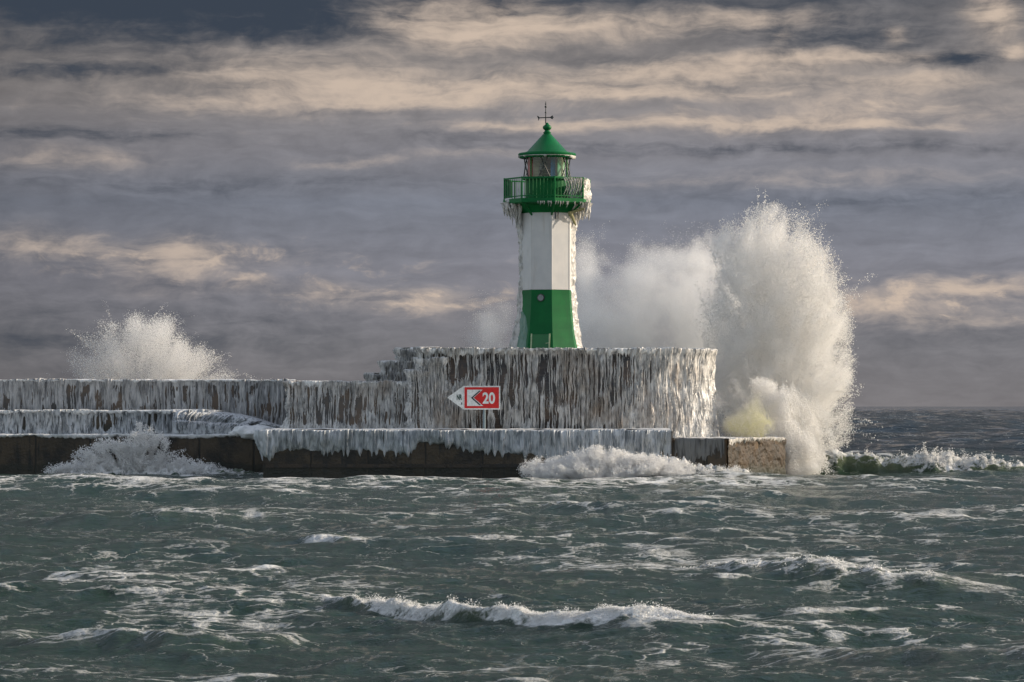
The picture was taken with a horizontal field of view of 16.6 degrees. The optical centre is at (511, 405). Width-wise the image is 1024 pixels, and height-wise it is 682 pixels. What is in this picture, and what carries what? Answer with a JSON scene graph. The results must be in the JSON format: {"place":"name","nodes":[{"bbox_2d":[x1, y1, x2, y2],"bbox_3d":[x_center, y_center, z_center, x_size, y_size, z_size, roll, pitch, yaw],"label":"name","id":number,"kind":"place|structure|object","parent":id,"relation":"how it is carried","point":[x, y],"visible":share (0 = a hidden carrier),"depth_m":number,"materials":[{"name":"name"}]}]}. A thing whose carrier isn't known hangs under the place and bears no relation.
{"place":"outdoors","nodes":[
{"label":"outdoors","id":0,"kind":"place"},
{"bbox_2d":[0,407,1023,681],"bbox_3d":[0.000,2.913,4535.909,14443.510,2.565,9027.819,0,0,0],"label":"water","id":1,"kind":"structure","parent":0,"point":[210,573],"depth_m":56.56,"materials":[{"name":"teal liquid"}]},
{"bbox_2d":[0,433,262,473],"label":"quay","id":2,"kind":"structure","parent":1,"relation":"in","point":[27,454],"depth_m":148.00,"materials":[{"name":"concrete"}]},
{"bbox_2d":[0,409,223,435],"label":"icy step","id":3,"kind":"object","parent":2,"relation":"on","point":[59,421],"visible":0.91,"depth_m":149.30,"materials":[{"name":"ice"}]},
{"bbox_2d":[0,378,294,424],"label":"long parapet","id":4,"kind":"structure","parent":2,"relation":"on","point":[263,399],"depth_m":152.97,"materials":[{"name":"stone"}]},
{"bbox_2d":[172,409,281,433],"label":"ice slope","id":5,"kind":"structure","parent":2,"relation":"on","point":[197,422],"depth_m":148.99,"materials":[{"name":"white ice"}]},
{"bbox_2d":[228,424,272,439],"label":"ice mound","id":6,"kind":"object","parent":2,"relation":"on","point":[245,431],"visible":0.66,"depth_m":147.79,"materials":[{"name":"white ice"}]},
{"bbox_2d":[41,421,221,473],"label":"wave splash","id":7,"kind":"object","parent":1,"relation":"on","point":[124,453],"visible":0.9,"depth_m":146.19,"materials":[{"name":"liquid"}]},
{"bbox_2d":[60,301,261,379],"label":"wave splash","id":8,"kind":"object","parent":1,"relation":"on","point":[164,343],"visible":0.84,"depth_m":157.69,"materials":[{"name":"liquid"}]},
{"bbox_2d":[253,428,672,478],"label":"quay platform","id":9,"kind":"structure","parent":1,"relation":"in","point":[332,453],"depth_m":140.93,"materials":[{"name":"concrete"}]},
{"bbox_2d":[280,380,408,428],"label":"parapet block","id":10,"kind":"structure","parent":9,"relation":"on","point":[340,404],"depth_m":146.01,"materials":[{"name":"stone"}]},
{"bbox_2d":[363,373,395,380],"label":"stair block","id":11,"kind":"structure","parent":10,"relation":"on","point":[371,376],"depth_m":149.92,"materials":[{"name":"stone"}]},
{"bbox_2d":[377,360,411,380],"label":"stair block","id":12,"kind":"structure","parent":10,"relation":"on","point":[389,367],"depth_m":149.84,"materials":[{"name":"stone"}]},
{"bbox_2d":[393,347,417,380],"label":"stair block","id":13,"kind":"structure","parent":10,"relation":"on","point":[404,354],"depth_m":149.79,"materials":[{"name":"stone"}]},
{"bbox_2d":[403,369,431,428],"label":"stair block","id":14,"kind":"structure","parent":9,"relation":"on","point":[412,407],"depth_m":145.02,"materials":[{"name":"stone"}]},
{"bbox_2d":[413,356,449,428],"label":"stair block","id":15,"kind":"structure","parent":9,"relation":"on","point":[432,364],"depth_m":144.90,"materials":[{"name":"stone"}]},
{"bbox_2d":[447,386,499,428],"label":"arrow sign","id":16,"kind":"object","parent":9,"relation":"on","point":[484,398],"visible":0.98,"depth_m":143.57,"materials":[{"name":"metal"}]},
{"bbox_2d":[413,347,719,438],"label":"round wall","id":17,"kind":"structure","parent":9,"relation":"on","point":[673,389],"depth_m":145.02,"materials":[{"name":"stone"}]},
{"bbox_2d":[501,102,592,347],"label":"lighthouse","id":18,"kind":"object","parent":17,"relation":"on","point":[550,209],"visible":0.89,"depth_m":149.11,"materials":[{"name":"green paint"}]},
{"bbox_2d":[530,334,549,347],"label":"door","id":19,"kind":"structure","parent":18,"relation":"in","point":[537,340],"depth_m":148.73,"materials":[{"name":"green paint"}]},
{"bbox_2d":[342,592,713,623],"bbox_3d":[-0.226,2.816,48.546,7.439,0.460,1.249,0,0,45],"label":"whitecap","id":20,"kind":"object","parent":1,"relation":"on","point":[412,604],"visible":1,"depth_m":47.43,"materials":[{"name":"liquid"}]},
{"bbox_2d":[516,445,750,478],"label":"foam surge","id":21,"kind":"object","parent":1,"relation":"on","point":[598,465],"visible":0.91,"depth_m":138.19,"materials":[{"name":"liquid"}]},
{"bbox_2d":[455,190,882,474],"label":"wave splash","id":22,"kind":"object","parent":1,"relation":"on","point":[778,404],"visible":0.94,"depth_m":153.80,"materials":[{"name":"liquid"}]},
{"bbox_2d":[673,436,786,473],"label":"quay end","id":23,"kind":"structure","parent":1,"relation":"in","point":[767,454],"depth_m":141.94,"materials":[{"name":"brown concrete"}]},
{"bbox_2d":[681,553,933,573],"bbox_3d":[4.694,2.613,57.034,6.176,0.495,1.691,0,0,39],"label":"whitecap","id":24,"kind":"object","parent":1,"relation":"on","point":[789,558],"visible":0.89,"depth_m":56.65,"materials":[{"name":"liquid"}]},
{"bbox_2d":[820,442,1021,469],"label":"whitecap","id":25,"kind":"object","parent":1,"relation":"on","point":[938,458],"visible":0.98,"depth_m":150.49,"materials":[{"name":"liquid"}]},
{"bbox_2d":[0,0,1023,406],"label":"sky","id":26,"kind":"structure","parent":0,"point":[313,189],"materials":[{"name":"grey"}]}
]}

